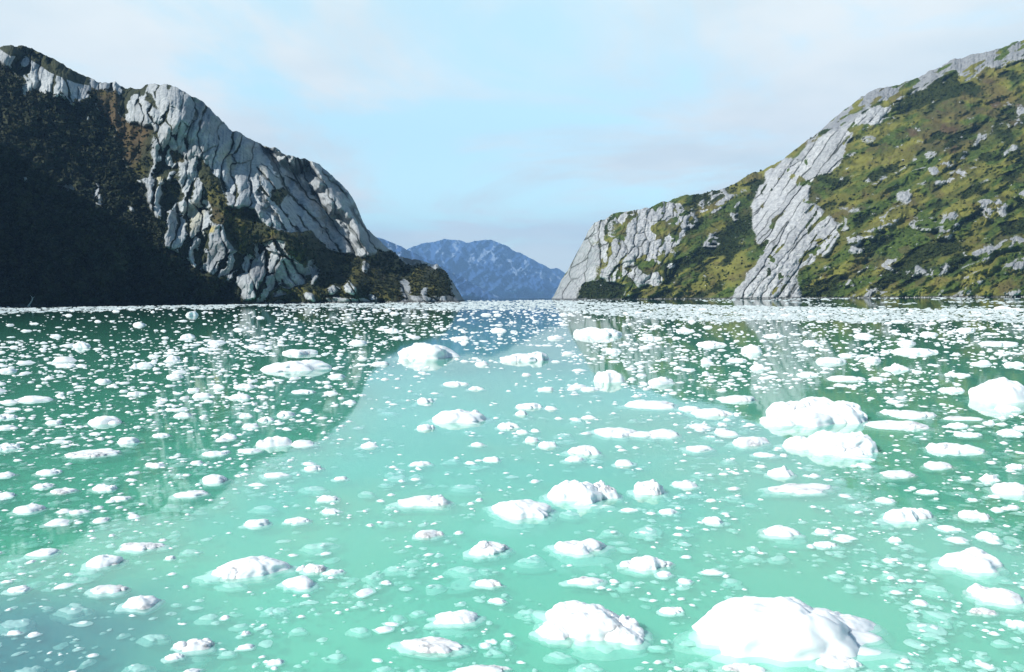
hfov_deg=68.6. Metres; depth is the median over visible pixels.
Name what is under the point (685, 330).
ice chunk
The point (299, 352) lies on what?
ice floe
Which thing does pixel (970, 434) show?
ice chunk
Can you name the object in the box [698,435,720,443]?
ice chunk
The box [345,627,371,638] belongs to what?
ice chunk
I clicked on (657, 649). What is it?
ice chunk
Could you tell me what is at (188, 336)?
ice chunk
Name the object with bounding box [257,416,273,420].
ice chunk
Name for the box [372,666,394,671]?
ice chunk
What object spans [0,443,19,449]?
ice chunk
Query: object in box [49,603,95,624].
ice floe
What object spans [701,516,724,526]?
ice chunk
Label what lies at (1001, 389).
ice floe
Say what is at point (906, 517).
ice floe
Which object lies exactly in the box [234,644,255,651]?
ice chunk
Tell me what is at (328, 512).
ice chunk
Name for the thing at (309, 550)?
ice floe
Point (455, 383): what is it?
ice chunk
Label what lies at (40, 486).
ice chunk
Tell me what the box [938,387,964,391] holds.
ice chunk
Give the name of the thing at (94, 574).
ice chunk
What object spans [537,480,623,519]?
ice floe
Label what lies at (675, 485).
ice chunk
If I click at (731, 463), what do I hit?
ice chunk
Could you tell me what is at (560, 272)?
mountain
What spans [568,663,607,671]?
ice floe
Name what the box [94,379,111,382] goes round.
ice chunk
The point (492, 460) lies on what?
ice chunk
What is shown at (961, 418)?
ice floe
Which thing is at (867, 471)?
ice chunk
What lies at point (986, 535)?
ice chunk
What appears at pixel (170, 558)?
ice chunk
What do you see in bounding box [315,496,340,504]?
ice chunk
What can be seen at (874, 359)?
ice chunk
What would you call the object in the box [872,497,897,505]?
ice chunk
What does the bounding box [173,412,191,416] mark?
ice chunk
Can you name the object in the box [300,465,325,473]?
ice chunk
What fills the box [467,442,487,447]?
ice chunk
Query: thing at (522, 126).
sky
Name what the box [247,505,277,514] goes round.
ice chunk
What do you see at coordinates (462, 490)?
ice chunk
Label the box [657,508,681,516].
ice chunk
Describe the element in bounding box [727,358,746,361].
ice chunk
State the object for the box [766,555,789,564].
ice chunk
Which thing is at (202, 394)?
ice chunk
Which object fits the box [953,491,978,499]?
ice chunk
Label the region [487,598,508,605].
ice chunk
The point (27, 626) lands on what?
ice floe
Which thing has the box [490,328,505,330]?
ice chunk
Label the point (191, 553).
ice chunk
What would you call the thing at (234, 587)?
ice chunk
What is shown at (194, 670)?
ice chunk
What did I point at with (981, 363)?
ice chunk
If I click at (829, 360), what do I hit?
ice chunk
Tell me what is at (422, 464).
ice chunk
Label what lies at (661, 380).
ice chunk
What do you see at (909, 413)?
ice floe
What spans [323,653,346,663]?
ice chunk
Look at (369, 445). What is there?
ice chunk
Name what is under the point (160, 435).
ice chunk
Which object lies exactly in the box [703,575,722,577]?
ice chunk
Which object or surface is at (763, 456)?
ice chunk
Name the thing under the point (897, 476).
ice floe
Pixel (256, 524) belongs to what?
ice chunk
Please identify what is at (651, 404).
ice floe
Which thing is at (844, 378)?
ice floe
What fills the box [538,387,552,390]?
ice chunk
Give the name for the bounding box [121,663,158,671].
ice floe
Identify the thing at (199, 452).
ice chunk
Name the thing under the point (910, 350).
ice floe
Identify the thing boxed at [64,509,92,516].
ice chunk
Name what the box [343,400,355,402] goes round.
ice chunk
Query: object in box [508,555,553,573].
ice floe
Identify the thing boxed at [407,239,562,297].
mountain
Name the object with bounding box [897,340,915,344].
ice chunk
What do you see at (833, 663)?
ice floe
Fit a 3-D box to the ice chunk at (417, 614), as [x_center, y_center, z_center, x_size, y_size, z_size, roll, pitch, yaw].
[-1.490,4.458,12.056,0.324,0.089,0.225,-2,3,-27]
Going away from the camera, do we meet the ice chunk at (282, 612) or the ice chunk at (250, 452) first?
the ice chunk at (282, 612)
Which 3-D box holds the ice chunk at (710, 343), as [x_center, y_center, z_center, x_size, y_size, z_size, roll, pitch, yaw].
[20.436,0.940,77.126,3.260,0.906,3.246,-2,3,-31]
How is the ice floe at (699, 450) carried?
on the water
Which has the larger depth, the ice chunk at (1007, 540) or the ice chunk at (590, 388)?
the ice chunk at (590, 388)
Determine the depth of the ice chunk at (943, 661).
10.30 m
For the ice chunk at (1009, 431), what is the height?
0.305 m
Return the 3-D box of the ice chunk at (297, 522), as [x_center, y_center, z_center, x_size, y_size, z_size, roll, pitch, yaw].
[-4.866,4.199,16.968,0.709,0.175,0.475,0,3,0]
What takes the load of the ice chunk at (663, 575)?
on the water
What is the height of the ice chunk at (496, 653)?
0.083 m
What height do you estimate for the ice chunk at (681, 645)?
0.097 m
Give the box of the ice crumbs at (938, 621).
[0,309,1023,671]
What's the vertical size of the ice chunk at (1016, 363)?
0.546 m
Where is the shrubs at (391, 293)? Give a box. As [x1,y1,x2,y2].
[92,88,454,302]
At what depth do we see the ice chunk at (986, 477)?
20.15 m
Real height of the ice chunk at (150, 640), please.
0.138 m
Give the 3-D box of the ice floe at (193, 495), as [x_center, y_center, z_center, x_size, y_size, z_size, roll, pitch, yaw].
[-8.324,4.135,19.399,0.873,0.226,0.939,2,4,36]
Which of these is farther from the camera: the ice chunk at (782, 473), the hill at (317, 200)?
the hill at (317, 200)
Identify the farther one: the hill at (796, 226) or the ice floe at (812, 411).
the hill at (796, 226)
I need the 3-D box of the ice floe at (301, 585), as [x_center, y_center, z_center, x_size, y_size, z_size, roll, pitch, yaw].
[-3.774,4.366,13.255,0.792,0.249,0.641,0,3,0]
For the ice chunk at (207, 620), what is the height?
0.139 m
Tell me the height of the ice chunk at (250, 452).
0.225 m
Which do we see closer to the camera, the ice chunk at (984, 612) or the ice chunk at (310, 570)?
the ice chunk at (984, 612)
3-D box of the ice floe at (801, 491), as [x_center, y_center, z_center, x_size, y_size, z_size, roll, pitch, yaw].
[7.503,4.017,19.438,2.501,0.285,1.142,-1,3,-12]
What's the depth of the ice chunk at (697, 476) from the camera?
21.19 m
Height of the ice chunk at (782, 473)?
0.382 m
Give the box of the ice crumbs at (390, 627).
[0,365,1023,671]
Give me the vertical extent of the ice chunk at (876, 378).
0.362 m
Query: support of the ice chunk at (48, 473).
on the water
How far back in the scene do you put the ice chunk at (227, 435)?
27.22 m
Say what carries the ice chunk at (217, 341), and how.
on the water
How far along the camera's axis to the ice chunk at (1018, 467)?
21.62 m
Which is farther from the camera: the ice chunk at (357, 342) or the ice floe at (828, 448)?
the ice chunk at (357, 342)
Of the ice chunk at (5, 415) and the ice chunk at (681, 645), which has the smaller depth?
the ice chunk at (681, 645)
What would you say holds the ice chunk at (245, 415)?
on the water
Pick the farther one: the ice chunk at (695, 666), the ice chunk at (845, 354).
the ice chunk at (845, 354)
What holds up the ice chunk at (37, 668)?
on the water
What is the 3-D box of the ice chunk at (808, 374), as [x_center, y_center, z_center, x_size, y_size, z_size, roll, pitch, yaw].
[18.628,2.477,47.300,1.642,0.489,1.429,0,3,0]
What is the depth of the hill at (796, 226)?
1672.30 m
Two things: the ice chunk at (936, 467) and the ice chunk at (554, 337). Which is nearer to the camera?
the ice chunk at (936, 467)
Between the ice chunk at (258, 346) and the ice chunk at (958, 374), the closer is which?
the ice chunk at (958, 374)
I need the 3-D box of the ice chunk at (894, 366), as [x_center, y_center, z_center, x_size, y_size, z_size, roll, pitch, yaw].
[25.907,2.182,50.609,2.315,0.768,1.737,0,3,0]
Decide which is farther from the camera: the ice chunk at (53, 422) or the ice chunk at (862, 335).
the ice chunk at (862, 335)
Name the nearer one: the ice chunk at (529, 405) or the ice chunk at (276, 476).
the ice chunk at (276, 476)
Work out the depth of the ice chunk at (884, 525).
16.49 m
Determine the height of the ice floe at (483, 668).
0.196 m
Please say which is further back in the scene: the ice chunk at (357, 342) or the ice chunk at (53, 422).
the ice chunk at (357, 342)
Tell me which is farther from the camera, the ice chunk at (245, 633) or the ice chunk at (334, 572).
the ice chunk at (334, 572)
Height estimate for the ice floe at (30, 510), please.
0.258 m
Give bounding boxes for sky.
[0,0,1023,272]
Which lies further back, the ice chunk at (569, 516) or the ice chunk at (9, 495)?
the ice chunk at (9, 495)
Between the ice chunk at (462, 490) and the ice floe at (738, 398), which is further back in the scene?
the ice floe at (738, 398)
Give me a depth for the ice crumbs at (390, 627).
22.36 m
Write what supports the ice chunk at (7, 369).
on the water
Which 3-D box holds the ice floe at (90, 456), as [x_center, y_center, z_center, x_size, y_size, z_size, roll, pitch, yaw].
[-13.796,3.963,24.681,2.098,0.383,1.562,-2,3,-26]
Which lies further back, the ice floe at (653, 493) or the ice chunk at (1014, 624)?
the ice floe at (653, 493)
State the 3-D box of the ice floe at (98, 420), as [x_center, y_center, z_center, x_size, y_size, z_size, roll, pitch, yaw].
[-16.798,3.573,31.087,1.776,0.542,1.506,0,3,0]
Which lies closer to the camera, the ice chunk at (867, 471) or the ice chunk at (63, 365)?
the ice chunk at (867, 471)
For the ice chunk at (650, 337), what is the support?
on the water
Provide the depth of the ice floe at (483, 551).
14.73 m
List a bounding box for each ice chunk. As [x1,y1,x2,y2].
[0,368,16,371]
[0,413,16,418]
[0,425,15,428]
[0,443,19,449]
[0,471,20,479]
[0,491,17,499]
[2,585,32,595]
[14,665,46,671]
[23,548,62,560]
[30,483,56,490]
[31,468,63,477]
[45,420,62,423]
[45,487,82,496]
[56,363,73,366]
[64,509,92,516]
[70,569,103,581]
[74,341,90,347]
[80,554,129,572]
[86,484,118,494]
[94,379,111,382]
[105,496,134,503]
[114,595,165,615]
[117,437,139,446]
[127,391,145,394]
[131,362,152,366]
[133,322,145,324]
[135,634,171,647]
[144,462,166,470]
[152,433,170,436]
[161,653,185,663]
[163,555,176,560]
[166,374,183,377]
[167,355,179,359]
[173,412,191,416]
[179,549,203,557]
[180,334,194,337]
[184,668,204,671]
[185,311,197,315]
[188,449,212,456]
[192,392,211,397]
[194,614,222,625]
[197,450,231,459]
[198,474,234,489]
[208,340,226,342]
[213,384,224,387]
[213,583,249,592]
[217,650,237,658]
[220,433,239,441]
[228,393,250,398]
[233,383,254,387]
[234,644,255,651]
[236,448,264,455]
[239,413,252,416]
[239,519,272,530]
[240,631,250,636]
[242,423,257,427]
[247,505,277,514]
[248,345,265,347]
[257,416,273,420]
[257,472,292,480]
[264,659,285,667]
[269,607,290,618]
[277,411,294,415]
[281,517,312,526]
[288,627,308,635]
[291,389,314,392]
[295,564,329,576]
[298,486,331,496]
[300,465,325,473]
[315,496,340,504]
[319,508,343,516]
[320,569,346,576]
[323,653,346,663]
[327,374,344,377]
[330,476,349,482]
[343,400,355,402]
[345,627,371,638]
[349,340,366,343]
[357,441,380,449]
[357,491,376,498]
[361,574,383,582]
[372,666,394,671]
[373,361,388,364]
[378,521,398,528]
[380,566,408,576]
[384,475,407,483]
[385,328,398,330]
[408,461,434,468]
[409,610,428,618]
[411,530,447,541]
[414,424,435,432]
[417,397,432,402]
[441,459,461,466]
[443,381,467,384]
[446,484,484,496]
[451,336,470,338]
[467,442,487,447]
[469,386,482,389]
[469,579,506,589]
[475,361,487,364]
[480,456,501,463]
[483,649,505,657]
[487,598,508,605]
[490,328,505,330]
[493,422,522,431]
[497,639,516,651]
[514,429,530,434]
[514,609,533,619]
[515,410,526,414]
[516,403,541,408]
[522,437,540,443]
[535,441,559,449]
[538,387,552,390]
[543,651,576,664]
[548,336,562,338]
[548,434,577,441]
[558,510,583,522]
[559,456,586,464]
[564,420,586,427]
[581,387,599,390]
[594,370,623,382]
[599,529,623,537]
[606,348,620,351]
[615,583,638,592]
[618,508,638,513]
[639,336,662,338]
[647,645,667,652]
[648,376,674,384]
[654,571,675,579]
[656,607,684,616]
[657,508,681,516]
[669,481,684,488]
[676,328,693,331]
[676,578,694,585]
[676,640,694,649]
[679,406,699,410]
[679,481,700,490]
[684,662,711,670]
[689,473,707,479]
[696,341,725,345]
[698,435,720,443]
[701,358,711,362]
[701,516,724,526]
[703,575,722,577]
[716,459,739,467]
[721,495,744,502]
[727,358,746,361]
[739,555,763,562]
[741,344,761,351]
[749,364,764,368]
[749,452,781,459]
[763,333,783,336]
[763,465,797,480]
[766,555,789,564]
[797,372,817,375]
[803,340,816,343]
[811,529,834,536]
[813,541,839,550]
[816,357,846,362]
[826,574,845,582]
[838,353,854,355]
[842,504,868,512]
[851,467,881,474]
[854,333,874,336]
[863,356,880,361]
[864,521,893,529]
[869,377,886,379]
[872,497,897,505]
[877,572,903,582]
[883,363,909,369]
[885,536,903,543]
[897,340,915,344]
[913,489,939,496]
[916,631,941,641]
[919,461,959,472]
[919,585,953,599]
[920,332,937,334]
[933,525,962,533]
[935,657,959,665]
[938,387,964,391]
[945,372,969,375]
[946,422,967,426]
[952,510,995,523]
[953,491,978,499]
[954,432,981,436]
[956,327,974,330]
[966,608,999,617]
[970,361,990,364]
[971,531,1003,542]
[977,473,1000,483]
[990,639,1014,648]
[993,306,1010,308]
[994,405,1020,410]
[996,429,1022,434]
[999,619,1023,629]
[1001,536,1023,546]
[1002,463,1023,471]
[1004,361,1023,365]
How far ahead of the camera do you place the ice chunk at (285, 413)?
32.43 m
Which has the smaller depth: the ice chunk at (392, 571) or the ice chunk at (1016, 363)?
the ice chunk at (392, 571)
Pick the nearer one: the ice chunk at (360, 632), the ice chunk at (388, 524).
the ice chunk at (360, 632)
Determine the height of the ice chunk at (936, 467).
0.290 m
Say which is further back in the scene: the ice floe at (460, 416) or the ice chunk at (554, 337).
the ice chunk at (554, 337)
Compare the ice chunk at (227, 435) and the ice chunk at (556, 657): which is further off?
the ice chunk at (227, 435)
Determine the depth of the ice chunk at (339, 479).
20.86 m
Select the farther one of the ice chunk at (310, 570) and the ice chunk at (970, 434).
the ice chunk at (970, 434)
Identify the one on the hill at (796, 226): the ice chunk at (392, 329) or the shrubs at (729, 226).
the shrubs at (729, 226)
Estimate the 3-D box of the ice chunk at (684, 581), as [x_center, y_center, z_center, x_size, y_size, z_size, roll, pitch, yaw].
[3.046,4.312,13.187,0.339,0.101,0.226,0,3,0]
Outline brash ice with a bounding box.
[0,297,1023,323]
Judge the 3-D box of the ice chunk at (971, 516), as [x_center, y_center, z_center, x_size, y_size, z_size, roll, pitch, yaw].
[10.385,4.066,16.950,0.730,0.259,0.774,-3,4,-36]
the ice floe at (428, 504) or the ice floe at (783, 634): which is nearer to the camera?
the ice floe at (783, 634)
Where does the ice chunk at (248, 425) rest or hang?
on the water
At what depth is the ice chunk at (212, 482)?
20.62 m
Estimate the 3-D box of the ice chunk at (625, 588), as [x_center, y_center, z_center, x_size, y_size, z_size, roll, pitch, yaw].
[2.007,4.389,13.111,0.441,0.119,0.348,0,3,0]
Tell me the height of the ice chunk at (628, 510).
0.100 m
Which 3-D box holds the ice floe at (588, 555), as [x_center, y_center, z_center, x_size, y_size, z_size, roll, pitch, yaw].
[1.413,4.311,14.831,1.638,0.492,1.371,0,3,0]
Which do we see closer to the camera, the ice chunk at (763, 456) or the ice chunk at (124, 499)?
the ice chunk at (124, 499)
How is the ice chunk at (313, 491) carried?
on the water
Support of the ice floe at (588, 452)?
on the water
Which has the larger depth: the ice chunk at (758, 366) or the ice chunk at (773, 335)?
the ice chunk at (773, 335)
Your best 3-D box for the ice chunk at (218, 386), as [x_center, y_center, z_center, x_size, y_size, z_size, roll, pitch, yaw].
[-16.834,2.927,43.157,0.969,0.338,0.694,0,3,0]
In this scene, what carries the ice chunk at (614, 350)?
on the water
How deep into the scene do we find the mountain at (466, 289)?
14462.39 m
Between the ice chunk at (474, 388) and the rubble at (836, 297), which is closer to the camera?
the ice chunk at (474, 388)
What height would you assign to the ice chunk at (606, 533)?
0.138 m
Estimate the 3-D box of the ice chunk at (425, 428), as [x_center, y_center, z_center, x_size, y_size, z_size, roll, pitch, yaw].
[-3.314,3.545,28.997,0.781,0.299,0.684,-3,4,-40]
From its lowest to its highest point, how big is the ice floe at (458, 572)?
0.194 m
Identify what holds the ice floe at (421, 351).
on the water
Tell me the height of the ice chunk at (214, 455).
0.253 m
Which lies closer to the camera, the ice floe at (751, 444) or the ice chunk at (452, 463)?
the ice chunk at (452, 463)
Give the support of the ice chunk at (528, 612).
on the water
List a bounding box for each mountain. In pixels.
[378,238,498,298]
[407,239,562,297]
[551,268,565,276]
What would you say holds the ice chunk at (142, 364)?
on the water
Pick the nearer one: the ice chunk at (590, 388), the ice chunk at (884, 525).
the ice chunk at (884, 525)
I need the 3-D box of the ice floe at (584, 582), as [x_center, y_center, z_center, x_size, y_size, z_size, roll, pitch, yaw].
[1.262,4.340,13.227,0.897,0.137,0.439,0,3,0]
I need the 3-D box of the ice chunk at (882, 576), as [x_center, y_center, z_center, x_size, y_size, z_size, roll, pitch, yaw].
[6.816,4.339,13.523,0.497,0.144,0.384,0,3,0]
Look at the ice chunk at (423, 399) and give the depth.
36.37 m
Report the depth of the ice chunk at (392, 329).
116.56 m
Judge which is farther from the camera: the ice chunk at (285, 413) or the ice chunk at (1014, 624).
the ice chunk at (285, 413)
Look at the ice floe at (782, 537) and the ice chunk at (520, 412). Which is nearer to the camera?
the ice floe at (782, 537)
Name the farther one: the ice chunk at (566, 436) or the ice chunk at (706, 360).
the ice chunk at (706, 360)
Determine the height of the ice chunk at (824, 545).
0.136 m
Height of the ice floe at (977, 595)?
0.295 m
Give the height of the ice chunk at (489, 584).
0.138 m
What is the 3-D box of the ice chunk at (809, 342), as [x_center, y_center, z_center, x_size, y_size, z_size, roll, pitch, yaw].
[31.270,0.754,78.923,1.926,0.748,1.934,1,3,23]
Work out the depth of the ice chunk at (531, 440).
26.17 m
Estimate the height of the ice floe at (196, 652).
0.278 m
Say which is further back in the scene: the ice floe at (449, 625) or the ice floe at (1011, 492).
the ice floe at (1011, 492)
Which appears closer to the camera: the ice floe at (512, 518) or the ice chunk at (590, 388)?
the ice floe at (512, 518)
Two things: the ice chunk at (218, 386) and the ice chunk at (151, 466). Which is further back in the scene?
the ice chunk at (218, 386)
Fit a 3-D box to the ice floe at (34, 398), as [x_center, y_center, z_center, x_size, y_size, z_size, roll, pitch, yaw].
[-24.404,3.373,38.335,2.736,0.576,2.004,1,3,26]
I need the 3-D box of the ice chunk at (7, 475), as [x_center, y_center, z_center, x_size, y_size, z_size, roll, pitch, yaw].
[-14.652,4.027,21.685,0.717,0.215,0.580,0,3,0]
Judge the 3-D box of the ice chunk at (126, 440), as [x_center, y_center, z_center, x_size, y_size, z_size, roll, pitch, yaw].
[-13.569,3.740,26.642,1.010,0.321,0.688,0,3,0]
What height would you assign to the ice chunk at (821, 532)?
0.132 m
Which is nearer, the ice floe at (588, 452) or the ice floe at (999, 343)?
the ice floe at (588, 452)
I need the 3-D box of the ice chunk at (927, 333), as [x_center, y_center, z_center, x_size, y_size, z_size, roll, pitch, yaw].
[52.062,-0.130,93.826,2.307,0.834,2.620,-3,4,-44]
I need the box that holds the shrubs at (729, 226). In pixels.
[578,61,1023,298]
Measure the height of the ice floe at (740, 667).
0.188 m
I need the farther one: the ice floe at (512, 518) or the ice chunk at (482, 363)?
the ice chunk at (482, 363)
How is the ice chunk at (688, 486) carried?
on the water
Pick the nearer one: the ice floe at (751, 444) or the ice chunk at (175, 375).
the ice floe at (751, 444)
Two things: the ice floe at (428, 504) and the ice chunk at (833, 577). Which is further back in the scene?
the ice floe at (428, 504)
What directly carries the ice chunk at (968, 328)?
on the water
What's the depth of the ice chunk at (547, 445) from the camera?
25.25 m
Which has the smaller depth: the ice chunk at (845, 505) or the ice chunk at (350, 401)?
the ice chunk at (845, 505)
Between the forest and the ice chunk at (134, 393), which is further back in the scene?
the forest
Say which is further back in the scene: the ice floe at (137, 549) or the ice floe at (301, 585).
the ice floe at (137, 549)
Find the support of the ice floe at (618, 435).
on the water
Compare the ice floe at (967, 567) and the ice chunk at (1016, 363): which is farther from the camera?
the ice chunk at (1016, 363)
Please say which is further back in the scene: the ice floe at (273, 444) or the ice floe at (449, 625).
the ice floe at (273, 444)
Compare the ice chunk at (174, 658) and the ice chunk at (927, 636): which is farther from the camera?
the ice chunk at (927, 636)
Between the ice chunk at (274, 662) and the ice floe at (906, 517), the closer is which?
the ice chunk at (274, 662)
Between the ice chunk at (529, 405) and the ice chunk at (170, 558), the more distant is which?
the ice chunk at (529, 405)
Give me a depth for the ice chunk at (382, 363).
57.30 m
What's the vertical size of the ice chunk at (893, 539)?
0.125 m
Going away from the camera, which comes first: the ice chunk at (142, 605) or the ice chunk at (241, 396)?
the ice chunk at (142, 605)
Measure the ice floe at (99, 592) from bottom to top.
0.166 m
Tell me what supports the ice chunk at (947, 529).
on the water
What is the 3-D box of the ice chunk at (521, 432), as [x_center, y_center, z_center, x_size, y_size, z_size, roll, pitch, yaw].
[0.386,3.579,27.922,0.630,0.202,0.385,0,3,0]
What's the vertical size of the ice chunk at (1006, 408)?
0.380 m
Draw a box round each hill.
[0,45,464,306]
[552,40,1023,299]
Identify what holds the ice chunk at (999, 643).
on the water
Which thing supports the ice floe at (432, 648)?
on the water
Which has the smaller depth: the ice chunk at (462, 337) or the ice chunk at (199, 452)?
the ice chunk at (199, 452)
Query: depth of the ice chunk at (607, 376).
44.30 m
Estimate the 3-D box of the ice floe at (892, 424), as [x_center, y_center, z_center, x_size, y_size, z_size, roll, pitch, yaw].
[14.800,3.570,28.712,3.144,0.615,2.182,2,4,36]
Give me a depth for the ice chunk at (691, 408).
33.20 m
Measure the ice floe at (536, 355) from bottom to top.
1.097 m
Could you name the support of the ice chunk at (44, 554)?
on the water
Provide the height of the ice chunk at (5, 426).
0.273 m
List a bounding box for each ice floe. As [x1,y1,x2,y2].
[0,618,38,637]
[6,503,50,517]
[14,395,52,401]
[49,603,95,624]
[56,448,127,464]
[83,584,130,599]
[88,416,121,424]
[113,542,170,555]
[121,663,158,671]
[165,638,216,668]
[167,490,212,501]
[191,555,298,587]
[253,436,297,452]
[260,359,331,371]
[276,575,319,594]
[282,349,317,354]
[297,542,342,557]
[385,494,456,514]
[386,636,473,659]
[397,343,459,358]
[420,609,487,640]
[432,409,486,431]
[441,566,483,578]
[448,665,512,671]
[462,540,515,562]
[475,499,561,537]
[500,351,548,360]
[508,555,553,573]
[525,600,667,671]
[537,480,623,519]
[541,538,621,574]
[558,445,603,464]
[558,576,608,588]
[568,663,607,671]
[573,327,621,335]
[583,427,682,444]
[616,555,675,577]
[624,400,673,407]
[625,479,678,507]
[662,596,945,671]
[678,445,716,456]
[691,408,733,415]
[713,663,769,671]
[716,395,754,400]
[721,436,772,452]
[755,483,842,499]
[755,525,812,549]
[760,396,867,432]
[773,430,890,467]
[808,654,864,671]
[826,375,864,380]
[865,420,929,428]
[873,470,919,482]
[875,507,937,528]
[880,409,936,417]
[890,347,937,352]
[920,442,992,460]
[926,547,1023,592]
[943,416,982,419]
[961,583,1023,612]
[968,377,1023,402]
[978,341,1018,344]
[981,482,1023,506]
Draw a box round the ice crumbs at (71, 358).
[0,308,1023,366]
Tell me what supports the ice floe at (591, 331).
on the water
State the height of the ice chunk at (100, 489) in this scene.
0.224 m
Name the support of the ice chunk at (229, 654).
on the water
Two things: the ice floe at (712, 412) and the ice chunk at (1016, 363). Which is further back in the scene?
the ice chunk at (1016, 363)
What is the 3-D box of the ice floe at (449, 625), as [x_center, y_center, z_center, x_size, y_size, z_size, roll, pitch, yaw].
[-0.904,4.458,11.661,1.052,0.311,0.726,0,3,0]
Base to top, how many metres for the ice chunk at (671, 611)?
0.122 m
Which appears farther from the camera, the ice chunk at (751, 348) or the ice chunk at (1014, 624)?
the ice chunk at (751, 348)
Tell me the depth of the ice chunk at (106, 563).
14.24 m
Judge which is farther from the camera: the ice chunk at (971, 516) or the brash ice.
the brash ice
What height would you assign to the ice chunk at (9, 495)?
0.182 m
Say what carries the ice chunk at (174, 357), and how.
on the water
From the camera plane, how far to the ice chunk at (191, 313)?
252.20 m
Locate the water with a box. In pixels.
[0,297,1023,671]
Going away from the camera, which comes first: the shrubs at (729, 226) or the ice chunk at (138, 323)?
the ice chunk at (138, 323)
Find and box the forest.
[0,64,254,304]
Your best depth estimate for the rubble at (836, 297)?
1362.41 m
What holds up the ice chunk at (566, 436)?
on the water
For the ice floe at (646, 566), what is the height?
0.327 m
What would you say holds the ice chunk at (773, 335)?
on the water
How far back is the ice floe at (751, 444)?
25.30 m
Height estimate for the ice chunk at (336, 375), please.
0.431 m
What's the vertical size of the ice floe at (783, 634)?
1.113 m
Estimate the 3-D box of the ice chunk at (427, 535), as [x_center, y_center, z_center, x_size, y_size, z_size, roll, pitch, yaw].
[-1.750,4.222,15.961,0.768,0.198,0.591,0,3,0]
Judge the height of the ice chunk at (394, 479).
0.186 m
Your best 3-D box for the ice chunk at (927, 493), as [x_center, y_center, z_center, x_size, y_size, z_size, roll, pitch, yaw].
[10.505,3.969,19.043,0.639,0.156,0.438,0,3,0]
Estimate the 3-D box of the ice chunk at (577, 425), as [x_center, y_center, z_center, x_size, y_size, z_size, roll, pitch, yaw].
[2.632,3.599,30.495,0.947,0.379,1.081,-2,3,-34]
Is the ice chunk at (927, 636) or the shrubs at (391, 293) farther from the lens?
the shrubs at (391, 293)
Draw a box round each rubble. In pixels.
[256,301,460,303]
[563,296,1023,299]
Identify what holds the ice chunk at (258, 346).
on the water
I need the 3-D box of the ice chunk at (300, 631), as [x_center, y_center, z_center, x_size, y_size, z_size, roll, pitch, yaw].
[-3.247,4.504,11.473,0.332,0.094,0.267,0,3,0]
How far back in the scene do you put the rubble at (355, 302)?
933.58 m
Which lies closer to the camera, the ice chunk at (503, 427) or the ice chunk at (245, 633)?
the ice chunk at (245, 633)
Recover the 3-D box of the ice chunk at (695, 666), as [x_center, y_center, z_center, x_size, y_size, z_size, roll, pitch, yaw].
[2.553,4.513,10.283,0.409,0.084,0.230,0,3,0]
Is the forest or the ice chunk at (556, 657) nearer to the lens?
the ice chunk at (556, 657)
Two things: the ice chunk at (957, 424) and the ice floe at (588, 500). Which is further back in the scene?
the ice chunk at (957, 424)
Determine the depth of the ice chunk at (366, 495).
19.39 m
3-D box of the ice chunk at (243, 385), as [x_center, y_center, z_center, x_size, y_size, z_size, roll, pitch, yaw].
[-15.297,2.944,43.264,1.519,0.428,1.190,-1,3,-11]
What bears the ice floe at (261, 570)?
on the water
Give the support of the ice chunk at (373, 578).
on the water
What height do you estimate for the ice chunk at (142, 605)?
0.235 m
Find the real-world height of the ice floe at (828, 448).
1.294 m
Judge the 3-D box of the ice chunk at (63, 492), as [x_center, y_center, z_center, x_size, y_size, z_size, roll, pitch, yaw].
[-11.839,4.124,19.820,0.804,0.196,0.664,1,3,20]
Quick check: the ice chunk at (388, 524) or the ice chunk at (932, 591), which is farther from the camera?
the ice chunk at (388, 524)
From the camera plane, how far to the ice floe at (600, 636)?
10.97 m
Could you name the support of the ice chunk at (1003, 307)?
on the water
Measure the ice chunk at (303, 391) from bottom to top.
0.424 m
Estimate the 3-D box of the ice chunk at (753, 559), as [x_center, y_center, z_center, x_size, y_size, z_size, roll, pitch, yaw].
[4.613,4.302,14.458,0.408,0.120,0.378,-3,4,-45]
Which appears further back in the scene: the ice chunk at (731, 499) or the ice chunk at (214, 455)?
the ice chunk at (214, 455)
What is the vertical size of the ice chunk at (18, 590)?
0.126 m
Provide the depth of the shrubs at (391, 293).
992.35 m
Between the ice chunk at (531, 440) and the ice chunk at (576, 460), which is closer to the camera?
the ice chunk at (576, 460)
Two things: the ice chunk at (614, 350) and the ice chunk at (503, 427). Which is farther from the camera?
the ice chunk at (614, 350)
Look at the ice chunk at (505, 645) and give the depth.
10.90 m
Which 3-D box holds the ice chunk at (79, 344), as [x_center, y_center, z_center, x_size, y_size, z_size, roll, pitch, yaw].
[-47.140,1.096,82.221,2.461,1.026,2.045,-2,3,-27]
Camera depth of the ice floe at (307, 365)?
53.41 m
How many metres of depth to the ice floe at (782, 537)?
15.63 m
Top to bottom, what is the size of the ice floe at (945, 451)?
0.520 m

